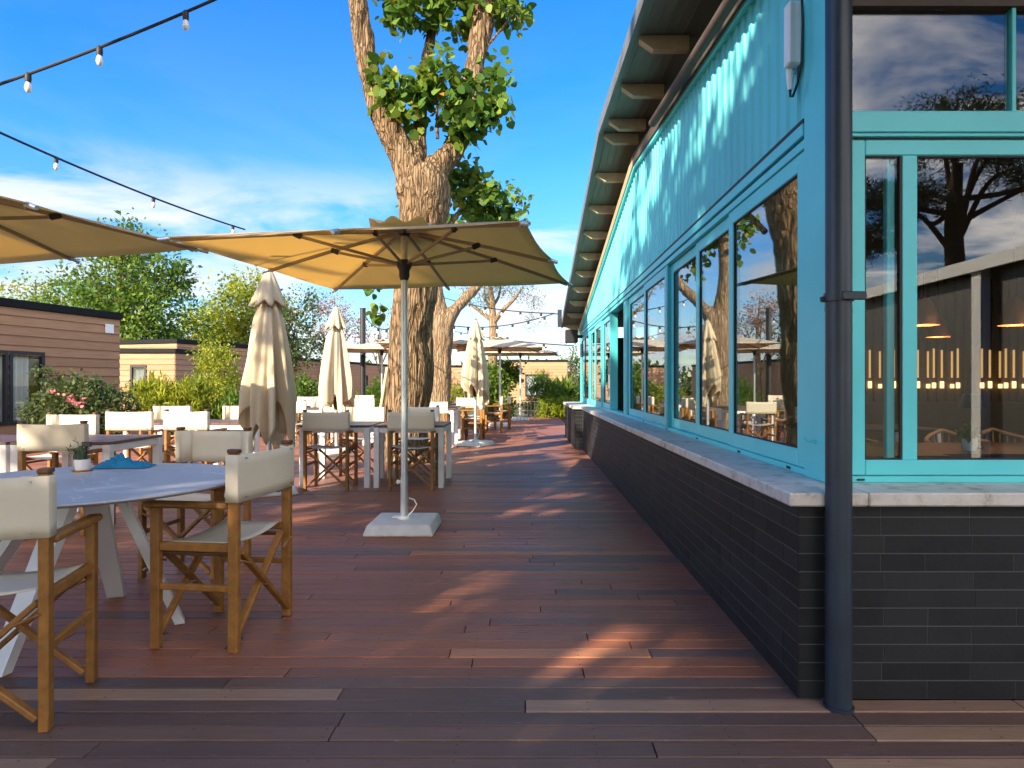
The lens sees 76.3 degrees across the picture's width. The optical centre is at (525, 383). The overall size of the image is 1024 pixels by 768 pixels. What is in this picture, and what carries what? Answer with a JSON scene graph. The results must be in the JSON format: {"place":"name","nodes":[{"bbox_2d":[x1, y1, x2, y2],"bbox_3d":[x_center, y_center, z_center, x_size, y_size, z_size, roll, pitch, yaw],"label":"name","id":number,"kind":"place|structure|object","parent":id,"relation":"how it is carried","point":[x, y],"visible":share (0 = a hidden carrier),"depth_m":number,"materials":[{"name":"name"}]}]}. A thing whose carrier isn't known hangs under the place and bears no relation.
{"place":"outdoors","nodes":[
{"label":"outdoors","id":0,"kind":"place"},
{"bbox_2d":[0,0,216,92],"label":"string light","id":1,"kind":"object","parent":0,"point":[98,49],"visible":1,"depth_m":3.89,"materials":[{"name":"plastic"}]},
{"bbox_2d":[0,131,245,232],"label":"string light","id":2,"kind":"object","parent":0,"point":[56,161],"visible":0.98,"depth_m":6.52,"materials":[{"name":"plastic"}]},
{"bbox_2d":[0,0,637,375],"label":"sky","id":3,"kind":"structure","parent":0,"point":[252,117],"materials":[{"name":"blue"}]},
{"bbox_2d":[453,402,536,416],"bbox_3d":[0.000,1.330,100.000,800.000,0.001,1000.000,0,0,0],"label":"ground","id":4,"kind":"structure","parent":0,"point":[515,405],"depth_m":29.38,"materials":[{"name":"wood"}]},
{"bbox_2d":[0,265,87,303],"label":"airy tree","id":5,"kind":"object","parent":4,"relation":"on","point":[27,288],"visible":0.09,"depth_m":28.85,"materials":[{"name":"green plant"}]},
{"bbox_2d":[13,364,145,434],"bbox_3d":[-8.358,0.499,12.136,2.176,1.767,1.702,0,0,0],"label":"flowering shrub","id":6,"kind":"object","parent":4,"relation":"on","point":[92,397],"visible":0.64,"depth_m":11.98,"materials":[{"name":"green plant"}]},
{"bbox_2d":[7,207,225,339],"bbox_3d":[-17.054,-2.923,27.020,8.860,8.513,6.589,0,0,0],"label":"broadleaf tree","id":7,"kind":"object","parent":4,"relation":"on","point":[117,297],"visible":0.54,"depth_m":26.46,"materials":[{"name":"green plant"}]},
{"bbox_2d":[120,339,248,392],"bbox_3d":[-13.998,-0.205,26.495,4.130,2.890,4.520,0,0,17],"label":"mobile home","id":8,"kind":"object","parent":4,"relation":"on","point":[182,344],"visible":0.09,"depth_m":24.40,"materials":[{"name":"brown"}]},
{"bbox_2d":[148,299,237,343],"bbox_3d":[-17.270,-1.582,33.945,6.011,5.837,3.618,0,0,0],"label":"broadleaf tree","id":9,"kind":"object","parent":4,"relation":"on","point":[187,313],"visible":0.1,"depth_m":33.37,"materials":[{"name":"green plant"}]},
{"bbox_2d":[176,264,316,376],"bbox_3d":[-14.543,-2.473,33.124,6.883,7.614,5.697,0,0,33],"label":"broadleaf tree","id":10,"kind":"object","parent":4,"relation":"on","point":[228,317],"visible":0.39,"depth_m":32.29,"materials":[{"name":"green plant"}]},
{"bbox_2d":[239,283,331,372],"bbox_3d":[-11.441,-1.787,31.127,4.932,6.241,4.099,0,0,0],"label":"broadleaf tree","id":11,"kind":"object","parent":4,"relation":"on","point":[294,343],"visible":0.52,"depth_m":30.91,"materials":[{"name":"green plant"}]},
{"bbox_2d":[294,370,318,422],"bbox_3d":[-6.464,0.532,19.043,1.882,1.906,1.465,0,0,0],"label":"green shrub","id":12,"kind":"object","parent":4,"relation":"on","point":[304,388],"visible":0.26,"depth_m":18.82,"materials":[{"name":"green plant"}]},
{"bbox_2d":[305,289,374,345],"bbox_3d":[-11.052,-2.271,38.028,4.569,7.202,2.634,0,0,0],"label":"bare tree","id":13,"kind":"object","parent":4,"relation":"on","point":[325,307],"visible":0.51,"depth_m":37.87,"materials":[{"name":"brown plant"}]},
{"bbox_2d":[293,358,387,398],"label":"mobile home","id":14,"kind":"object","parent":4,"relation":"on","point":[372,370],"visible":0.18,"depth_m":43.35,"materials":[{"name":"brown"}]},
{"bbox_2d":[355,373,385,406],"bbox_3d":[-5.220,0.345,23.525,2.249,1.956,1.491,0,0,0],"label":"green shrub","id":15,"kind":"object","parent":4,"relation":"on","point":[375,391],"visible":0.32,"depth_m":23.26,"materials":[{"name":"green plant"}]},
{"bbox_2d":[450,365,462,401],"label":"mobile home","id":16,"kind":"object","parent":4,"relation":"on","point":[456,372],"visible":0.01,"depth_m":43.98,"materials":[{"name":"brown"}]},
{"bbox_2d":[450,381,473,416],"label":"yellow shrub","id":17,"kind":"object","parent":4,"relation":"on","point":[459,393],"visible":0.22,"depth_m":23.84,"materials":[{"name":"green plant"}]},
{"bbox_2d":[467,356,528,417],"bbox_3d":[-0.973,0.263,22.375,2.191,2.447,1.637,0,0,0],"label":"laurel shrub","id":18,"kind":"object","parent":4,"relation":"on","point":[510,374],"visible":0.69,"depth_m":22.14,"materials":[{"name":"green plant"}]},
{"bbox_2d":[451,285,547,416],"bbox_3d":[-1.314,-1.961,24.774,4.317,6.708,3.098,0,0,0],"label":"bare tree","id":19,"kind":"object","parent":4,"relation":"on","point":[492,317],"visible":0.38,"depth_m":24.89,"materials":[{"name":"brown plant"}]},
{"bbox_2d":[486,360,567,402],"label":"mobile home","id":20,"kind":"object","parent":4,"relation":"on","point":[558,368],"visible":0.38,"depth_m":41.98,"materials":[{"name":"brown"}]},
{"bbox_2d":[515,367,570,416],"bbox_3d":[0.589,0.419,23.734,2.104,2.121,1.490,0,0,0],"label":"green shrub","id":21,"kind":"object","parent":4,"relation":"on","point":[543,381],"visible":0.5,"depth_m":23.63,"materials":[{"name":"green plant"}]},
{"bbox_2d":[532,395,559,417],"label":"lime shrub","id":22,"kind":"object","parent":4,"relation":"on","point":[542,413],"visible":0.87,"depth_m":22.74,"materials":[{"name":"green plant"}]},
{"bbox_2d":[546,374,579,398],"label":"yucca plant","id":23,"kind":"object","parent":4,"relation":"on","point":[570,387],"visible":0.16,"depth_m":24.34,"materials":[{"name":"green plant"}]},
{"bbox_2d":[547,394,579,418],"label":"lime shrub","id":24,"kind":"object","parent":4,"relation":"on","point":[561,407],"visible":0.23,"depth_m":22.84,"materials":[{"name":"green plant"}]},
{"bbox_2d":[556,342,579,383],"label":"airy tree","id":25,"kind":"object","parent":4,"relation":"on","point":[574,362],"visible":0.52,"depth_m":49.78,"materials":[{"name":"green plant"}]},
{"bbox_2d":[0,417,1023,767],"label":"deck","id":26,"kind":"structure","parent":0,"point":[450,645],"depth_m":2.75,"materials":[{"name":"brown wood"}]},
{"bbox_2d":[0,435,71,472],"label":"dining table","id":27,"kind":"object","parent":26,"relation":"on","point":[5,440],"visible":0.27,"depth_m":5.25,"materials":[{"name":"white metal"}]},
{"bbox_2d":[0,467,102,732],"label":"director chair","id":28,"kind":"object","parent":26,"relation":"on","point":[28,507],"visible":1,"depth_m":2.20,"materials":[{"name":"brown wood"}]},
{"bbox_2d":[26,412,98,469],"bbox_3d":[-4.549,0.727,6.349,0.518,0.886,0.459,0,0,2],"label":"director chair","id":29,"kind":"object","parent":26,"relation":"on","point":[92,420],"visible":0.41,"depth_m":6.52,"materials":[{"name":"fabric"}]},
{"bbox_2d":[17,421,115,535],"bbox_3d":[-3.661,0.727,5.221,0.518,0.886,0.459,0,0,-2],"label":"director chair","id":30,"kind":"object","parent":26,"relation":"on","point":[31,438],"visible":0.39,"depth_m":5.00,"materials":[{"name":"fabric"}]},
{"bbox_2d":[10,434,161,525],"bbox_3d":[-3.745,0.818,5.620,0.789,0.705,0.790,0,0,-1],"label":"dining table","id":31,"kind":"object","parent":26,"relation":"on","point":[109,444],"visible":0.42,"depth_m":5.50,"materials":[{"name":"white wood"}]},
{"bbox_2d":[0,196,208,263],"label":"parasol","id":32,"kind":"object","parent":26,"relation":"on","point":[30,232],"visible":0.98,"depth_m":4.59,"materials":[{"name":"fabric"}]},
{"bbox_2d":[0,463,224,676],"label":"round table","id":33,"kind":"object","parent":26,"relation":"on","point":[97,491],"visible":0.58,"depth_m":3.02,"materials":[{"name":"grey stone"}]},
{"bbox_2d":[65,438,94,471],"bbox_3d":[-2.284,0.359,3.350,0.143,0.177,0.110,0,0,-32],"label":"plant pot","id":34,"kind":"object","parent":33,"relation":"on","point":[82,461],"visible":1,"depth_m":3.33,"materials":[{"name":"white ceramic"}]},
{"bbox_2d":[91,452,155,468],"bbox_3d":[-2.158,0.406,3.502,0.291,0.076,0.144,0,0,-8],"label":"cleaning cloth","id":35,"kind":"object","parent":33,"relation":"on","point":[120,460],"visible":1,"depth_m":3.45,"materials":[{"name":"fabric"}]},
{"bbox_2d":[105,409,170,462],"bbox_3d":[-4.421,0.727,7.450,0.518,0.886,0.459,0,0,-1],"label":"director chair","id":36,"kind":"object","parent":26,"relation":"on","point":[127,422],"visible":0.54,"depth_m":7.23,"materials":[{"name":"fabric"}]},
{"bbox_2d":[139,404,191,460],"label":"director chair","id":37,"kind":"object","parent":26,"relation":"on","point":[158,412],"visible":0.26,"depth_m":9.13,"materials":[{"name":"fabric"}]},
{"bbox_2d":[123,419,219,464],"bbox_3d":[-4.420,0.818,8.180,0.789,0.705,0.790,0,0,0],"label":"dining table","id":38,"kind":"object","parent":26,"relation":"on","point":[158,424],"visible":0.13,"depth_m":8.08,"materials":[{"name":"white metal"}]},
{"bbox_2d":[123,366,223,437],"bbox_3d":[-7.660,0.457,14.234,2.109,1.726,1.740,0,0,0],"label":"green shrub","id":39,"kind":"object","parent":26,"relation":"on","point":[161,392],"visible":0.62,"depth_m":13.97,"materials":[{"name":"green plant"}]},
{"bbox_2d":[163,409,226,465],"bbox_3d":[-3.801,0.727,7.501,0.518,0.886,0.459,0,0,3],"label":"director chair","id":40,"kind":"object","parent":26,"relation":"on","point":[172,421],"visible":0.57,"depth_m":7.28,"materials":[{"name":"fabric"}]},
{"bbox_2d":[138,427,252,580],"bbox_3d":[-2.069,0.727,4.099,0.518,0.886,0.459,0,0,6],"label":"director chair","id":41,"kind":"object","parent":26,"relation":"on","point":[204,446],"visible":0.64,"depth_m":4.28,"materials":[{"name":"beige fabric"}]},
{"bbox_2d":[144,440,293,653],"bbox_3d":[-1.426,0.727,3.094,0.459,0.886,0.518,0,0,7],"label":"director chair","id":42,"kind":"object","parent":26,"relation":"on","point":[250,476],"visible":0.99,"depth_m":2.91,"materials":[{"name":"brown wood"}]},
{"bbox_2d":[192,419,259,464],"bbox_3d":[-3.600,0.818,8.180,0.789,0.705,0.790,0,0,0],"label":"dining table","id":43,"kind":"object","parent":26,"relation":"on","point":[231,424],"visible":0.3,"depth_m":7.80,"materials":[{"name":"white metal"}]},
{"bbox_2d":[203,384,261,436],"bbox_3d":[-6.359,0.660,14.586,1.734,1.377,1.361,0,0,0],"label":"grassy shrub","id":44,"kind":"object","parent":26,"relation":"on","point":[230,398],"visible":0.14,"depth_m":14.31,"materials":[{"name":"green plant"}]},
{"bbox_2d":[223,404,243,430],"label":"director chair","id":45,"kind":"object","parent":26,"relation":"on","point":[230,412],"visible":0.1,"depth_m":9.21,"materials":[{"name":"fabric"}]},
{"bbox_2d":[238,272,298,497],"bbox_3d":[-2.768,-0.043,6.989,0.585,2.425,0.568,0,0,-25],"label":"folded parasol","id":46,"kind":"object","parent":26,"relation":"on","point":[267,401],"visible":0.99,"depth_m":6.88,"materials":[{"name":"fabric"}]},
{"bbox_2d":[284,400,311,445],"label":"director chair","id":47,"kind":"object","parent":26,"relation":"on","point":[301,406],"visible":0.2,"depth_m":11.50,"materials":[{"name":"fabric"}]},
{"bbox_2d":[302,410,357,489],"bbox_3d":[-2.201,0.727,7.361,0.518,0.886,0.459,0,0,0],"label":"director chair","id":48,"kind":"object","parent":26,"relation":"on","point":[325,421],"visible":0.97,"depth_m":7.15,"materials":[{"name":"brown wood"}]},
{"bbox_2d":[318,305,353,454],"bbox_3d":[-3.230,-0.092,11.122,0.581,2.525,0.598,0,0,-44],"label":"folded parasol","id":49,"kind":"object","parent":26,"relation":"on","point":[336,388],"visible":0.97,"depth_m":10.98,"materials":[{"name":"fabric"}]},
{"bbox_2d":[299,421,384,487],"bbox_3d":[-2.155,0.818,7.720,0.789,0.705,0.790,0,0,0],"label":"dining table","id":50,"kind":"object","parent":26,"relation":"on","point":[366,428],"visible":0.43,"depth_m":7.34,"materials":[{"name":"white metal"}]},
{"bbox_2d":[339,405,384,475],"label":"director chair","id":51,"kind":"object","parent":26,"relation":"on","point":[367,413],"visible":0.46,"depth_m":8.71,"materials":[{"name":"fabric"}]},
{"bbox_2d":[157,215,572,536],"bbox_3d":[-0.980,-0.067,5.250,2.495,2.474,2.495,0,0,10],"label":"parasol","id":52,"kind":"object","parent":26,"relation":"on","point":[392,252],"visible":1,"depth_m":5.23,"materials":[{"name":"fabric"}]},
{"bbox_2d":[347,339,388,393],"bbox_3d":[-4.200,-0.067,19.000,2.495,2.474,2.495,0,0,-20],"label":"parasol","id":53,"kind":"object","parent":26,"relation":"on","point":[373,347],"visible":0.55,"depth_m":18.97,"materials":[{"name":"fabric"}]},
{"bbox_2d":[387,410,437,490],"bbox_3d":[-1.266,0.727,7.361,0.518,0.886,0.459,0,0,0],"label":"director chair","id":54,"kind":"object","parent":26,"relation":"on","point":[421,421],"visible":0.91,"depth_m":7.15,"materials":[{"name":"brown wood"}]},
{"bbox_2d":[374,421,451,487],"bbox_3d":[-1.320,0.818,7.720,0.789,0.705,0.790,0,0,0],"label":"dining table","id":55,"kind":"object","parent":26,"relation":"on","point":[441,427],"visible":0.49,"depth_m":7.33,"materials":[{"name":"white metal"}]},
{"bbox_2d":[398,405,439,471],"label":"director chair","id":56,"kind":"object","parent":26,"relation":"on","point":[436,409],"visible":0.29,"depth_m":8.70,"materials":[{"name":"brown wood"}]},
{"bbox_2d":[348,0,536,464],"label":"plane tree","id":57,"kind":"object","parent":26,"relation":"on","point":[427,189],"visible":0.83,"depth_m":9.67,"materials":[{"name":"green plant"}]},
{"bbox_2d":[448,408,457,447],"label":"dining table","id":58,"kind":"object","parent":26,"relation":"on","point":[451,411],"visible":0.27,"depth_m":12.19,"materials":[{"name":"white metal"}]},
{"bbox_2d":[395,179,534,435],"bbox_3d":[-1.424,-1.839,15.493,3.282,6.090,2.772,0,0,0],"label":"second tree","id":59,"kind":"object","parent":26,"relation":"on","point":[444,318],"visible":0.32,"depth_m":14.84,"materials":[{"name":"brown plant"}]},
{"bbox_2d":[456,397,478,435],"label":"director chair","id":60,"kind":"object","parent":26,"relation":"on","point":[460,402],"visible":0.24,"depth_m":14.68,"materials":[{"name":"fabric"}]},
{"bbox_2d":[460,400,484,440],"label":"director chair","id":61,"kind":"object","parent":26,"relation":"on","point":[480,419],"visible":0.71,"depth_m":13.18,"materials":[{"name":"brown wood"}]},
{"bbox_2d":[456,318,494,446],"bbox_3d":[-0.968,-0.043,12.394,0.548,2.425,0.558,0,0,29],"label":"folded parasol","id":62,"kind":"object","parent":26,"relation":"on","point":[474,378],"visible":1,"depth_m":12.28,"materials":[{"name":"fabric"}]},
{"bbox_2d":[485,395,502,432],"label":"director chair","id":63,"kind":"object","parent":26,"relation":"on","point":[487,413],"visible":0.94,"depth_m":15.65,"materials":[{"name":"brown wood"}]},
{"bbox_2d":[454,337,549,426],"bbox_3d":[-0.720,-0.067,18.000,2.495,2.474,2.495,0,0,-5],"label":"parasol","id":64,"kind":"object","parent":26,"relation":"on","point":[500,345],"visible":0.85,"depth_m":17.85,"materials":[{"name":"fabric"}]},
{"bbox_2d":[493,395,511,429],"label":"director chair","id":65,"kind":"object","parent":26,"relation":"on","point":[508,411],"visible":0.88,"depth_m":16.77,"materials":[{"name":"brown wood"}]},
{"bbox_2d":[485,350,559,420],"bbox_3d":[-0.180,-0.067,21.000,2.495,2.474,2.495,0,0,4],"label":"parasol","id":66,"kind":"object","parent":26,"relation":"on","point":[523,354],"visible":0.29,"depth_m":20.99,"materials":[{"name":"fabric"}]},
{"bbox_2d":[516,397,540,420],"bbox_3d":[0.088,0.793,20.604,0.798,0.754,0.590,0,0,0],"label":"wire planter","id":67,"kind":"object","parent":26,"relation":"on","point":[526,403],"visible":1,"depth_m":20.50,"materials":[{"name":"metal"}]},
{"bbox_2d":[561,0,1023,698],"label":"restaurant building","id":68,"kind":"structure","parent":26,"relation":"on","point":[709,154],"depth_m":3.18,"materials":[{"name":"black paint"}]},
{"bbox_2d":[553,310,561,326],"bbox_3d":[0.691,-1.450,14.400,0.196,0.380,0.080,0,0,0],"label":"line bracket","id":69,"kind":"object","parent":68,"relation":"attached to","point":[559,313],"visible":1,"depth_m":14.36,"materials":[{"name":"metal"}]},
{"bbox_2d":[453,314,552,333],"bbox_3d":[-0.633,-1.374,15.200,2.996,0.394,0.060,0,0,32],"label":"string light","id":70,"kind":"object","parent":69,"relation":"hanging from","point":[528,326],"visible":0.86,"depth_m":15.00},
{"bbox_2d":[565,330,582,342],"bbox_3d":[1.022,-1.015,13.900,0.365,0.270,0.280,0,0,0],"label":"wall lantern","id":71,"kind":"object","parent":68,"relation":"attached to","point":[572,336],"depth_m":13.76,"materials":[{"name":"black metal"}]},
{"bbox_2d":[581,336,583,400],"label":"window","id":72,"kind":"structure","parent":68,"relation":"in","point":[582,339],"depth_m":14.34,"materials":[{"name":"teal paint"}]},
{"bbox_2d":[584,332,588,402],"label":"window","id":73,"kind":"structure","parent":68,"relation":"in","point":[586,337],"depth_m":13.20,"materials":[{"name":"teal paint"}]},
{"bbox_2d":[590,327,594,403],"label":"window","id":74,"kind":"structure","parent":68,"relation":"in","point":[592,333],"depth_m":12.18,"materials":[{"name":"teal paint"}]},
{"bbox_2d":[595,322,600,405],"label":"window","id":75,"kind":"structure","parent":68,"relation":"in","point":[598,327],"depth_m":11.01,"materials":[{"name":"glass"}]},
{"bbox_2d":[603,315,609,408],"bbox_3d":[1.246,-0.326,9.935,0.032,1.386,1.030,0,0,0],"label":"window","id":76,"kind":"structure","parent":68,"relation":"in","point":[606,322],"depth_m":10.06,"materials":[{"name":"glass"}]},
{"bbox_2d":[624,301,625,413],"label":"window","id":77,"kind":"structure","parent":68,"relation":"in","point":[624,301],"depth_m":7.98,"materials":[{"name":"teal paint"}]},
{"bbox_2d":[629,287,643,418],"bbox_3d":[1.246,-0.326,7.230,0.032,1.386,1.140,0,0,0],"label":"window","id":78,"kind":"structure","parent":68,"relation":"in","point":[636,302],"depth_m":7.33,"materials":[{"name":"teal paint"}]},
{"bbox_2d":[644,267,665,425],"bbox_3d":[1.228,-0.326,6.165,0.032,1.386,1.070,0,0,0],"label":"window","id":79,"kind":"structure","parent":68,"relation":"in","point":[654,288],"depth_m":6.19,"materials":[{"name":"clear glass"}]},
{"bbox_2d":[671,246,703,433],"bbox_3d":[1.262,-0.326,5.140,0.032,1.386,0.920,0,0,0],"label":"window","id":80,"kind":"structure","parent":68,"relation":"in","point":[683,424],"depth_m":5.52,"materials":[{"name":"teal paint"}]},
{"bbox_2d":[696,217,738,443],"bbox_3d":[1.246,-0.326,4.290,0.032,1.386,0.860,0,0,0],"label":"window","id":81,"kind":"structure","parent":68,"relation":"in","point":[719,434],"depth_m":4.64,"materials":[{"name":"teal paint"}]},
{"bbox_2d":[691,420,791,442],"bbox_3d":[2.300,0.789,7.200,0.800,0.719,1.200,0,0,0],"label":"indoor table","id":82,"kind":"object","parent":68,"relation":"on","point":[745,424],"visible":0.2,"depth_m":6.92,"materials":[{"name":"brown wood"}]},
{"bbox_2d":[729,151,803,467],"bbox_3d":[1.228,-0.326,3.367,0.032,1.386,1.065,0,0,0],"label":"window","id":83,"kind":"structure","parent":68,"relation":"in","point":[788,453],"depth_m":3.24,"materials":[{"name":"teal paint"}]},
{"bbox_2d":[741,422,791,443],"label":"indoor chair","id":84,"kind":"object","parent":68,"relation":"on","point":[770,426],"visible":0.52,"depth_m":6.10,"materials":[{"name":"wood"}]},
{"bbox_2d":[784,0,803,97],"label":"antenna box","id":85,"kind":"object","parent":68,"relation":"attached to","point":[793,33],"visible":1,"depth_m":2.80,"materials":[{"name":"white paint"}]},
{"bbox_2d":[662,277,1023,443],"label":"slatted partition","id":86,"kind":"object","parent":68,"relation":"on","point":[979,351],"visible":0.56,"depth_m":9.38,"materials":[{"name":"brown wood"}]},
{"bbox_2d":[820,0,866,714],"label":"downpipe","id":87,"kind":"object","parent":68,"relation":"attached to","point":[839,297],"visible":1,"depth_m":2.32,"materials":[{"name":"black metal"}]},
{"bbox_2d":[787,424,940,443],"bbox_3d":[3.400,0.789,6.600,1.200,0.719,0.800,0,0,0],"label":"indoor table","id":88,"kind":"object","parent":68,"relation":"on","point":[874,427],"visible":0.15,"depth_m":6.44,"materials":[{"name":"wood"}]},
{"bbox_2d":[791,444,951,457],"bbox_3d":[1.950,0.789,4.300,1.200,0.719,0.800,0,0,0],"label":"indoor table","id":89,"kind":"object","parent":68,"relation":"on","point":[874,451],"visible":0.15,"depth_m":4.03,"materials":[{"name":"brown wood"}]},
{"bbox_2d":[917,195,939,326],"bbox_3d":[3.050,-0.950,5.000,0.220,1.000,0.220,0,0,0],"label":"pendant lamp","id":90,"kind":"object","parent":68,"relation":"hanging from","point":[927,314],"visible":0.86,"depth_m":4.93,"materials":[{"name":"black metal"}]},
{"bbox_2d":[926,241,950,337],"bbox_3d":[4.300,-0.990,6.800,0.220,1.000,0.220,0,0,0],"label":"pendant lamp","id":91,"kind":"object","parent":68,"relation":"hanging from","point":[941,330],"visible":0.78,"depth_m":6.76,"materials":[{"name":"brown"}]},
{"bbox_2d":[853,140,1023,474],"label":"front window","id":92,"kind":"structure","parent":68,"relation":"in","point":[907,152],"depth_m":2.62,"materials":[{"name":"teal paint"}]},
{"bbox_2d":[866,442,1023,457],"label":"indoor table","id":93,"kind":"object","parent":68,"relation":"on","point":[997,450],"visible":0.2,"depth_m":4.28,"materials":[{"name":"brown wood"}]},
{"bbox_2d":[953,422,982,450],"bbox_3d":[2.857,0.334,4.211,0.160,0.189,0.194,0,0,35],"label":"plant pot","id":94,"kind":"object","parent":93,"relation":"on","point":[968,442],"visible":1,"depth_m":4.17,"materials":[{"name":"white ceramic"}]},
{"bbox_2d":[957,394,987,448],"bbox_3d":[2.980,0.249,4.350,0.170,0.360,0.170,0,0,0],"label":"table lamp","id":95,"kind":"object","parent":93,"relation":"on","point":[971,401],"visible":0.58,"depth_m":4.30,"materials":[{"name":"black metal"}]},
{"bbox_2d":[924,428,990,441],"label":"indoor chair","id":96,"kind":"object","parent":68,"relation":"on","point":[935,433],"visible":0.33,"depth_m":5.20,"materials":[{"name":"wood"}]},
{"bbox_2d":[975,427,1023,442],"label":"indoor chair","id":97,"kind":"object","parent":68,"relation":"on","point":[992,430],"visible":0.27,"depth_m":5.30,"materials":[{"name":"wood"}]},
{"bbox_2d":[997,195,1023,326],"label":"pendant lamp","id":98,"kind":"object","parent":68,"relation":"hanging from","point":[1011,313],"visible":1,"depth_m":4.96,"materials":[{"name":"brown"}]},
{"bbox_2d":[1005,8,1015,110],"bbox_3d":[1.635,-1.304,2.640,0.674,0.420,0.040,0,0,0],"label":"transom window","id":99,"kind":"structure","parent":68,"relation":"in","point":[1010,16],"depth_m":2.63,"materials":[{"name":"teal paint"}]},
{"bbox_2d":[525,419,1023,712],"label":"deck underlay","id":100,"kind":"object","parent":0,"point":[563,420],"depth_m":2.52,"materials":[{"name":"soil"}]},
{"bbox_2d":[0,297,122,434],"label":"mobile home","id":101,"kind":"object","parent":100,"relation":"on","point":[61,338],"visible":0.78,"depth_m":14.39,"materials":[{"name":"brown wood"}]},
{"bbox_2d":[0,350,8,424],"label":"window","id":102,"kind":"structure","parent":101,"relation":"in","point":[4,356],"depth_m":13.34,"materials":[{"name":"glass"}]},
{"bbox_2d":[9,351,44,424],"bbox_3d":[-10.628,0.075,13.816,0.181,1.530,0.780,0,0,12],"label":"window","id":103,"kind":"structure","parent":101,"relation":"in","point":[18,364],"depth_m":13.73,"materials":[{"name":"black metal"}]},
{"bbox_2d":[119,348,239,411],"bbox_3d":[-13.225,0.020,24.495,2.870,2.440,5.130,0,0,0],"label":"mobile home","id":104,"kind":"object","parent":100,"relation":"on","point":[136,363],"visible":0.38,"depth_m":21.99,"materials":[{"name":"brown"}]},
{"bbox_2d":[130,365,146,402],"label":"window","id":105,"kind":"structure","parent":104,"relation":"in","point":[136,371],"depth_m":22.07,"materials":[{"name":"glass"}]},
{"bbox_2d":[184,336,242,418],"bbox_3d":[-7.592,0.049,16.201,1.678,2.532,1.466,0,0,0],"label":"tall shrub","id":106,"kind":"object","parent":100,"relation":"on","point":[212,363],"visible":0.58,"depth_m":16.07,"materials":[{"name":"green plant"}]},
{"bbox_2d":[360,308,365,394],"bbox_3d":[-5.030,-0.525,20.100,0.190,3.630,0.190,0,0,0],"label":"light post","id":107,"kind":"object","parent":100,"relation":"on","point":[362,355],"visible":0.83,"depth_m":20.02,"materials":[{"name":"black metal"}]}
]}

